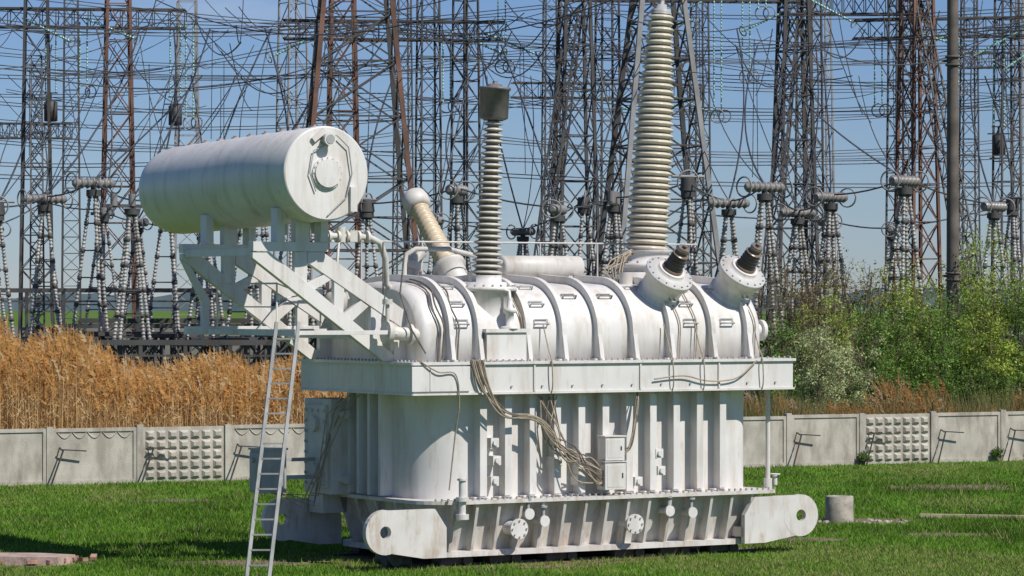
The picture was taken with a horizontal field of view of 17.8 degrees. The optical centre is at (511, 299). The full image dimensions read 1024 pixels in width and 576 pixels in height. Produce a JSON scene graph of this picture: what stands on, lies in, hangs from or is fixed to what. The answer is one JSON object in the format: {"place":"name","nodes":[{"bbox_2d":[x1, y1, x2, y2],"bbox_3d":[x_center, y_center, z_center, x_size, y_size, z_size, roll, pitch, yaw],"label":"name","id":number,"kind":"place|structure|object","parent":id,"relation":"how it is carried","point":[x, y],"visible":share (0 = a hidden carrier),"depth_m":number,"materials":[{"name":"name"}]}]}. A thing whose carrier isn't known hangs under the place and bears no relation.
{"place":"outdoors","nodes":[
{"label":"outdoors","id":0,"kind":"place"},
{"bbox_2d":[0,122,72,138],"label":"gantry beam","id":1,"kind":"structure","parent":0,"point":[9,126],"depth_m":199.54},
{"bbox_2d":[283,19,504,42],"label":"gantry beam","id":2,"kind":"structure","parent":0,"point":[298,37],"depth_m":159.53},
{"bbox_2d":[0,311,1023,575],"bbox_3d":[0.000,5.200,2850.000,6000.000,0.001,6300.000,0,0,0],"label":"ground","id":3,"kind":"structure","parent":0,"point":[158,315],"depth_m":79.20,"materials":[{"name":"green plant"}]},
{"bbox_2d":[1,561,96,566],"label":"bare soil","id":4,"kind":"structure","parent":3,"relation":"on","point":[44,565],"depth_m":63.64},
{"bbox_2d":[0,553,96,564],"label":"broken brick slab","id":5,"kind":"structure","parent":4,"relation":"on","point":[31,558],"depth_m":63.74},
{"bbox_2d":[0,317,346,428],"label":"reed bed","id":6,"kind":"object","parent":3,"relation":"on","point":[48,381],"visible":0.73,"depth_m":94.86,"materials":[{"name":"plant"}]},
{"bbox_2d":[172,560,332,565],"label":"bare soil","id":7,"kind":"structure","parent":3,"relation":"on","point":[244,561],"depth_m":64.36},
{"bbox_2d":[138,0,817,575],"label":"power transformer","id":8,"kind":"object","parent":3,"relation":"on","point":[494,406],"visible":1,"depth_m":64.78,"materials":[{"name":"white paint"}]},
{"bbox_2d":[3,326,1018,404],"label":"gravel yard","id":9,"kind":"structure","parent":3,"relation":"on","point":[167,349],"depth_m":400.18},
{"bbox_2d":[0,222,16,341],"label":"post insulator disconnector","id":10,"kind":"object","parent":9,"relation":"on","point":[3,310],"visible":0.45,"depth_m":151.91,"materials":[{"name":"ceramic"}]},
{"bbox_2d":[0,196,25,344],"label":"post insulator disconnector","id":11,"kind":"object","parent":9,"relation":"on","point":[3,212],"visible":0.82,"depth_m":128.19,"materials":[{"name":"ceramic"}]},
{"bbox_2d":[18,0,54,341],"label":"gantry tower","id":12,"kind":"structure","parent":9,"relation":"on","point":[21,306],"depth_m":159.35,"materials":[{"name":"metal"}]},
{"bbox_2d":[0,7,186,29],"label":"gantry beam","id":13,"kind":"structure","parent":12,"relation":"attached to","point":[40,10],"depth_m":159.53,"materials":[{"name":"metal"}]},
{"bbox_2d":[40,30,61,124],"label":"line trap","id":14,"kind":"object","parent":13,"relation":"attached to","point":[53,110],"visible":0.82,"depth_m":159.95,"materials":[{"name":"metal"}]},
{"bbox_2d":[164,26,184,128],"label":"line trap","id":15,"kind":"object","parent":13,"relation":"attached to","point":[175,113],"visible":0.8,"depth_m":159.97,"materials":[{"name":"metal"}]},
{"bbox_2d":[22,0,1023,129],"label":"glass insulator strings","id":16,"kind":"object","parent":13,"relation":"attached to","point":[530,51],"visible":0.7,"depth_m":159.17,"materials":[{"name":"glass"}]},
{"bbox_2d":[19,191,67,335],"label":"post insulator disconnector","id":17,"kind":"object","parent":9,"relation":"on","point":[37,327],"visible":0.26,"depth_m":156.04,"materials":[{"name":"ceramic"}]},
{"bbox_2d":[15,189,72,345],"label":"post insulator disconnector","id":18,"kind":"object","parent":9,"relation":"on","point":[45,206],"visible":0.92,"depth_m":133.69,"materials":[{"name":"ceramic"}]},
{"bbox_2d":[61,0,81,328],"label":"gantry tower","id":19,"kind":"structure","parent":9,"relation":"on","point":[64,188],"depth_m":199.51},
{"bbox_2d":[65,172,125,361],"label":"post insulator disconnector","id":20,"kind":"object","parent":9,"relation":"on","point":[87,183],"visible":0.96,"depth_m":131.52,"materials":[{"name":"ceramic"}]},
{"bbox_2d":[83,203,130,354],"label":"post insulator disconnector","id":21,"kind":"object","parent":9,"relation":"on","point":[104,217],"visible":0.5,"depth_m":153.36,"materials":[{"name":"ceramic"}]},
{"bbox_2d":[98,0,135,361],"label":"gantry tower","id":22,"kind":"structure","parent":9,"relation":"on","point":[131,142],"depth_m":159.45,"materials":[{"name":"metal"}]},
{"bbox_2d":[102,193,156,369],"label":"post insulator disconnector","id":23,"kind":"object","parent":9,"relation":"on","point":[131,208],"visible":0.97,"depth_m":128.98,"materials":[{"name":"ceramic"}]},
{"bbox_2d":[117,215,158,365],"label":"post insulator disconnector","id":24,"kind":"object","parent":9,"relation":"on","point":[142,222],"visible":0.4,"depth_m":158.07,"materials":[{"name":"ceramic"}]},
{"bbox_2d":[134,228,200,367],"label":"post insulator disconnector","id":25,"kind":"object","parent":9,"relation":"on","point":[177,326],"visible":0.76,"depth_m":134.91,"materials":[{"name":"porcelain"},{"name":"galvanised steel"}]},
{"bbox_2d":[171,0,199,353],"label":"gantry tower","id":26,"kind":"structure","parent":9,"relation":"on","point":[195,4],"depth_m":205.51,"materials":[{"name":"metal"}]},
{"bbox_2d":[180,233,220,364],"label":"post insulator disconnector","id":27,"kind":"object","parent":9,"relation":"on","point":[197,303],"visible":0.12,"depth_m":155.23,"materials":[{"name":"ceramic"}]},
{"bbox_2d":[171,233,240,361],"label":"post insulator disconnector","id":28,"kind":"object","parent":9,"relation":"on","point":[210,294],"visible":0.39,"depth_m":132.68,"materials":[{"name":"porcelain"},{"name":"galvanised steel"}]},
{"bbox_2d":[211,229,281,366],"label":"post insulator disconnector","id":29,"kind":"object","parent":9,"relation":"on","point":[250,337],"visible":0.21,"depth_m":130.09,"materials":[{"name":"ceramic"}]},
{"bbox_2d":[239,227,281,369],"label":"post insulator disconnector","id":30,"kind":"object","parent":9,"relation":"on","point":[262,235],"visible":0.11,"depth_m":151.79,"materials":[{"name":"ceramic"}]},
{"bbox_2d":[257,224,316,409],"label":"post insulator disconnector","id":31,"kind":"object","parent":9,"relation":"on","point":[312,321],"visible":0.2,"depth_m":127.86,"materials":[{"name":"ceramic"}]},
{"bbox_2d":[273,0,313,343],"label":"gantry tower","id":32,"kind":"structure","parent":9,"relation":"on","point":[296,98],"depth_m":191.84,"materials":[{"name":"metal"}]},
{"bbox_2d":[323,0,360,296],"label":"gantry tower","id":33,"kind":"structure","parent":9,"relation":"on","point":[354,75],"depth_m":157.44,"materials":[{"name":"metal"}]},
{"bbox_2d":[286,0,420,355],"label":"transmission pylon","id":34,"kind":"object","parent":9,"relation":"on","point":[396,93],"visible":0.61,"depth_m":140.58,"materials":[{"name":"metal"}]},
{"bbox_2d":[354,193,378,279],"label":"post insulator disconnector","id":35,"kind":"object","parent":9,"relation":"on","point":[366,210],"visible":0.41,"depth_m":133.79,"materials":[{"name":"ceramic"}]},
{"bbox_2d":[0,288,799,368],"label":"busbar support frame","id":36,"kind":"object","parent":9,"relation":"on","point":[161,326],"visible":0.21,"depth_m":135.97,"materials":[{"name":"metal"}]},
{"bbox_2d":[392,0,413,273],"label":"gantry tower","id":37,"kind":"structure","parent":9,"relation":"on","point":[408,126],"depth_m":203.92,"materials":[{"name":"metal"}]},
{"bbox_2d":[414,0,442,273],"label":"gantry tower","id":38,"kind":"structure","parent":9,"relation":"on","point":[421,160],"depth_m":159.84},
{"bbox_2d":[427,212,449,273],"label":"post insulator disconnector","id":39,"kind":"object","parent":9,"relation":"on","point":[439,220],"visible":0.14,"depth_m":153.31,"materials":[{"name":"ceramic"}]},
{"bbox_2d":[438,179,475,271],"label":"post insulator disconnector","id":40,"kind":"object","parent":9,"relation":"on","point":[457,199],"visible":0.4,"depth_m":131.49,"materials":[{"name":"grey porcelain"},{"name":"galvanised steel"}]},
{"bbox_2d":[450,0,481,270],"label":"gantry tower","id":41,"kind":"structure","parent":9,"relation":"on","point":[465,115],"depth_m":161.91,"materials":[{"name":"metal"}]},
{"bbox_2d":[29,0,990,403],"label":"inclined bracing legs","id":42,"kind":"object","parent":9,"relation":"on","point":[777,132],"visible":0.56,"depth_m":155.28,"materials":[{"name":"metal"}]},
{"bbox_2d":[506,224,539,255],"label":"post insulator disconnector","id":43,"kind":"object","parent":9,"relation":"on","point":[522,234],"visible":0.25,"depth_m":157.83,"materials":[{"name":"metal"}]},
{"bbox_2d":[540,0,560,255],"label":"gantry tower","id":44,"kind":"structure","parent":9,"relation":"on","point":[544,32],"depth_m":200.01,"materials":[{"name":"metal"}]},
{"bbox_2d":[541,199,573,255],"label":"post insulator disconnector","id":45,"kind":"object","parent":9,"relation":"on","point":[559,211],"visible":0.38,"depth_m":129.01,"materials":[{"name":"ceramic"}]},
{"bbox_2d":[549,0,601,275],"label":"gantry tower","id":46,"kind":"structure","parent":9,"relation":"on","point":[585,72],"depth_m":155.51,"materials":[{"name":"metal"}]},
{"bbox_2d":[577,190,594,275],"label":"post insulator disconnector","id":47,"kind":"object","parent":9,"relation":"on","point":[582,201],"visible":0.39,"depth_m":154.79,"materials":[{"name":"ceramic"}]},
{"bbox_2d":[592,2,621,275],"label":"gantry tower","id":48,"kind":"structure","parent":9,"relation":"on","point":[612,59],"depth_m":160.72,"materials":[{"name":"metal"}]},
{"bbox_2d":[600,191,623,275],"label":"post insulator disconnector","id":49,"kind":"object","parent":9,"relation":"on","point":[614,211],"visible":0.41,"depth_m":135.05,"materials":[{"name":"ceramic"}]},
{"bbox_2d":[594,0,719,276],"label":"transmission pylon","id":50,"kind":"object","parent":9,"relation":"on","point":[681,90],"visible":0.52,"depth_m":140.34,"materials":[{"name":"metal"}]},
{"bbox_2d":[671,169,704,275],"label":"post insulator disconnector","id":51,"kind":"object","parent":9,"relation":"on","point":[686,188],"visible":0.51,"depth_m":132.63,"materials":[{"name":"ceramic"}]},
{"bbox_2d":[687,3,711,276],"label":"gantry tower","id":52,"kind":"structure","parent":9,"relation":"on","point":[709,124],"depth_m":201.74,"materials":[{"name":"metal"}]},
{"bbox_2d":[511,82,704,99],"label":"gantry beam","id":53,"kind":"structure","parent":52,"relation":"attached to","point":[553,84],"depth_m":200.56,"materials":[{"name":"metal"}]},
{"bbox_2d":[700,193,756,412],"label":"post insulator disconnector","id":54,"kind":"object","parent":9,"relation":"on","point":[729,211],"visible":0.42,"depth_m":130.20,"materials":[{"name":"ceramic"}]},
{"bbox_2d":[736,176,799,412],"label":"post insulator disconnector","id":55,"kind":"object","parent":9,"relation":"on","point":[765,195],"visible":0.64,"depth_m":127.80,"materials":[{"name":"ceramic"}]},
{"bbox_2d":[765,0,820,355],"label":"gantry tower","id":56,"kind":"structure","parent":9,"relation":"on","point":[803,34],"depth_m":159.64,"materials":[{"name":"metal"}]},
{"bbox_2d":[766,203,823,389],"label":"post insulator disconnector","id":57,"kind":"object","parent":9,"relation":"on","point":[797,222],"visible":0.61,"depth_m":133.81,"materials":[{"name":"porcelain"},{"name":"galvanised steel"}]},
{"bbox_2d":[793,0,824,355],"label":"gantry tower","id":58,"kind":"structure","parent":9,"relation":"on","point":[820,34],"depth_m":167.81,"materials":[{"name":"metal"}]},
{"bbox_2d":[800,0,835,347],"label":"gantry tower","id":59,"kind":"structure","parent":9,"relation":"on","point":[832,117],"depth_m":197.50,"materials":[{"name":"metal"}]},
{"bbox_2d":[804,187,863,402],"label":"post insulator disconnector","id":60,"kind":"object","parent":9,"relation":"on","point":[830,206],"visible":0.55,"depth_m":131.45,"materials":[{"name":"porcelain"},{"name":"galvanised steel"}]},
{"bbox_2d":[813,214,855,389],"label":"post insulator disconnector","id":61,"kind":"object","parent":9,"relation":"on","point":[820,223],"visible":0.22,"depth_m":156.59,"materials":[{"name":"ceramic"}]},
{"bbox_2d":[884,0,911,352],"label":"gantry tower","id":62,"kind":"structure","parent":9,"relation":"on","point":[888,120],"depth_m":176.19,"materials":[{"name":"metal"}]},
{"bbox_2d":[879,221,916,364],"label":"post insulator disconnector","id":63,"kind":"object","parent":9,"relation":"on","point":[890,228],"visible":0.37,"depth_m":153.34,"materials":[{"name":"porcelain"},{"name":"galvanised steel"}]},
{"bbox_2d":[879,170,939,404],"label":"post insulator disconnector","id":64,"kind":"object","parent":9,"relation":"on","point":[906,183],"visible":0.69,"depth_m":129.06,"materials":[{"name":"porcelain"},{"name":"galvanised steel"}]},
{"bbox_2d":[891,0,942,392],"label":"gantry tower","id":65,"kind":"structure","parent":9,"relation":"on","point":[919,105],"depth_m":157.74,"materials":[{"name":"metal"}]},
{"bbox_2d":[959,0,980,320],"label":"gantry tower","id":66,"kind":"structure","parent":9,"relation":"on","point":[975,115],"depth_m":199.59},
{"bbox_2d":[969,197,1022,393],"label":"post insulator disconnector","id":67,"kind":"object","parent":9,"relation":"on","point":[995,210],"visible":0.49,"depth_m":135.01,"materials":[{"name":"porcelain"},{"name":"galvanised steel"}]},
{"bbox_2d":[990,0,1023,347],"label":"gantry tower","id":68,"kind":"structure","parent":9,"relation":"on","point":[1019,137],"depth_m":160.66,"materials":[{"name":"metal"}]},
{"bbox_2d":[0,0,1023,230],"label":"overhead conductors","id":69,"kind":"object","parent":68,"relation":"attached to","point":[823,45],"visible":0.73,"depth_m":156.13,"materials":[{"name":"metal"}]},
{"bbox_2d":[988,38,1009,158],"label":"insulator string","id":70,"kind":"object","parent":68,"relation":"attached to","point":[995,145],"visible":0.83,"depth_m":160.93,"materials":[{"name":"metal"}]},
{"bbox_2d":[996,192,1023,373],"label":"post insulator disconnector","id":71,"kind":"object","parent":9,"relation":"on","point":[1010,208],"visible":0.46,"depth_m":157.86,"materials":[{"name":"porcelain"},{"name":"galvanised steel"}]},
{"bbox_2d":[1009,0,1023,367],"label":"gantry tower","id":72,"kind":"structure","parent":9,"relation":"on","point":[1022,70],"depth_m":195.78,"materials":[{"name":"metal"}]},
{"bbox_2d":[0,410,1023,485],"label":"concrete fence","id":73,"kind":"object","parent":3,"relation":"on","point":[111,455],"visible":0.62,"depth_m":94.24,"materials":[{"name":"concrete"}]},
{"bbox_2d":[309,544,757,568],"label":"bare soil","id":74,"kind":"structure","parent":3,"relation":"on","point":[418,561],"depth_m":65.36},
{"bbox_2d":[50,428,1023,485],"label":"fence brace","id":75,"kind":"object","parent":3,"relation":"on","point":[240,446],"visible":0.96,"depth_m":93.56,"materials":[{"name":"metal"}]},
{"bbox_2d":[745,315,804,411],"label":"shrub","id":76,"kind":"object","parent":3,"relation":"on","point":[788,333],"visible":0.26,"depth_m":116.91,"materials":[{"name":"green plant"}]},
{"bbox_2d":[770,368,816,404],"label":"shrub","id":77,"kind":"object","parent":3,"relation":"on","point":[788,394],"visible":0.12,"depth_m":114.22,"materials":[{"name":"green plant"}]},
{"bbox_2d":[751,248,849,400],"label":"shrub","id":78,"kind":"object","parent":3,"relation":"on","point":[794,306],"visible":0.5,"depth_m":120.58,"materials":[{"name":"green plant"}]},
{"bbox_2d":[779,537,852,541],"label":"bare soil","id":79,"kind":"structure","parent":3,"relation":"on","point":[817,538],"depth_m":70.52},
{"bbox_2d":[785,317,857,414],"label":"shrub","id":80,"kind":"object","parent":3,"relation":"on","point":[830,360],"visible":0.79,"depth_m":111.82,"materials":[{"name":"green plant"}]},
{"bbox_2d":[785,282,864,408],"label":"shrub","id":81,"kind":"object","parent":3,"relation":"on","point":[844,328],"visible":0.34,"depth_m":118.66,"materials":[{"name":"green plant"}]},
{"bbox_2d":[792,232,901,398],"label":"shrub","id":82,"kind":"object","parent":3,"relation":"on","point":[853,302],"visible":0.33,"depth_m":121.95,"materials":[{"name":"green plant"}]},
{"bbox_2d":[817,331,884,408],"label":"shrub","id":83,"kind":"object","parent":3,"relation":"on","point":[859,385],"visible":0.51,"depth_m":113.09,"materials":[{"name":"green plant"}]},
{"bbox_2d":[817,518,918,523],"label":"bare soil","id":84,"kind":"structure","parent":3,"relation":"on","point":[893,520],"depth_m":76.58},
{"bbox_2d":[825,495,853,522],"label":"concrete pipe stump","id":85,"kind":"object","parent":84,"relation":"on","point":[838,508],"visible":0.93,"depth_m":75.72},
{"bbox_2d":[833,296,926,401],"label":"shrub","id":86,"kind":"object","parent":3,"relation":"on","point":[890,367],"visible":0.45,"depth_m":116.80,"materials":[{"name":"green plant"}]},
{"bbox_2d":[848,361,914,407],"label":"shrub","id":87,"kind":"object","parent":3,"relation":"on","point":[884,377],"visible":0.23,"depth_m":113.54,"materials":[{"name":"green plant"}]},
{"bbox_2d":[743,378,1023,416],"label":"tall grass","id":88,"kind":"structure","parent":3,"relation":"on","point":[812,410],"depth_m":106.87,"materials":[{"name":"plant"}]},
{"bbox_2d":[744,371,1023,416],"bbox_3d":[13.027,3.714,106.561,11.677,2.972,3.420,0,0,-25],"label":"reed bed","id":89,"kind":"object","parent":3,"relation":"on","point":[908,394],"visible":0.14,"depth_m":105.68,"materials":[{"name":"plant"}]},
{"bbox_2d":[826,246,941,381],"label":"shrub","id":90,"kind":"object","parent":3,"relation":"on","point":[898,286],"visible":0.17,"depth_m":122.91,"materials":[{"name":"green plant"}]},
{"bbox_2d":[868,257,945,406],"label":"shrub","id":91,"kind":"object","parent":3,"relation":"on","point":[915,301],"visible":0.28,"depth_m":120.13,"materials":[{"name":"green plant"}]},
{"bbox_2d":[894,340,964,405],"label":"shrub","id":92,"kind":"object","parent":3,"relation":"on","point":[936,369],"visible":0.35,"depth_m":114.45,"materials":[{"name":"green plant"}]},
{"bbox_2d":[898,289,992,393],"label":"shrub","id":93,"kind":"object","parent":3,"relation":"on","point":[951,336],"visible":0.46,"depth_m":117.67,"materials":[{"name":"green plant"}]},
{"bbox_2d":[881,485,1016,489],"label":"bare soil","id":94,"kind":"structure","parent":3,"relation":"on","point":[965,486],"depth_m":90.47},
{"bbox_2d":[940,0,964,384],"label":"utility pole","id":95,"kind":"object","parent":3,"relation":"on","point":[952,273],"visible":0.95,"depth_m":119.81,"materials":[{"name":"metal"}]},
{"bbox_2d":[908,532,996,536],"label":"bare soil","id":96,"kind":"structure","parent":3,"relation":"on","point":[936,533],"depth_m":72.02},
{"bbox_2d":[918,258,1001,399],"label":"shrub","id":97,"kind":"object","parent":3,"relation":"on","point":[942,287],"visible":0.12,"depth_m":121.75,"materials":[{"name":"green plant"}]},
{"bbox_2d":[926,352,1014,410],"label":"shrub","id":98,"kind":"object","parent":3,"relation":"on","point":[983,375],"visible":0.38,"depth_m":114.08,"materials":[{"name":"green plant"}]},
{"bbox_2d":[920,514,1023,518],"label":"kerb stone","id":99,"kind":"object","parent":3,"relation":"on","point":[949,515],"visible":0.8,"depth_m":77.31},
{"bbox_2d":[939,224,1023,398],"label":"shrub","id":100,"kind":"object","parent":3,"relation":"on","point":[984,307],"visible":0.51,"depth_m":119.31,"materials":[{"name":"green plant"}]},
{"bbox_2d":[942,309,1023,403],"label":"shrub","id":101,"kind":"object","parent":3,"relation":"on","point":[995,333],"visible":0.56,"depth_m":115.21,"materials":[{"name":"green plant"}]},
{"bbox_2d":[991,446,1004,461],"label":"weed clump","id":102,"kind":"object","parent":3,"relation":"on","point":[996,453],"visible":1,"depth_m":104.54,"materials":[{"name":"green plant"}]},
{"bbox_2d":[974,254,1023,394],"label":"shrub","id":103,"kind":"object","parent":3,"relation":"on","point":[1020,324],"visible":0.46,"depth_m":117.39,"materials":[{"name":"green plant"}]},
{"bbox_2d":[995,351,1023,405],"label":"shrub","id":104,"kind":"object","parent":3,"relation":"on","point":[1018,379],"visible":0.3,"depth_m":115.25,"materials":[{"name":"green plant"}]},
{"bbox_2d":[0,286,1023,310],"bbox_3d":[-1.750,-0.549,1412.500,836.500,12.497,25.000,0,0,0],"label":"distant hills","id":105,"kind":"structure","parent":0,"point":[185,296],"depth_m":1401.58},
{"bbox_2d":[0,0,1023,297],"label":"sky","id":106,"kind":"structure","parent":0,"point":[866,244],"materials":[{"name":"blue"}]},
{"bbox_2d":[562,0,799,3],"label":"gantry beam","id":107,"kind":"structure","parent":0,"point":[732,1],"depth_m":159.43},
{"bbox_2d":[778,0,930,15],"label":"gantry beam","id":108,"kind":"structure","parent":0,"point":[799,13],"depth_m":159.53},
{"bbox_2d":[852,16,1023,39],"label":"gantry beam","id":109,"kind":"structure","parent":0,"point":[985,18],"depth_m":159.53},
{"bbox_2d":[959,51,1023,68],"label":"gantry beam","id":110,"kind":"structure","parent":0,"point":[987,66],"depth_m":199.53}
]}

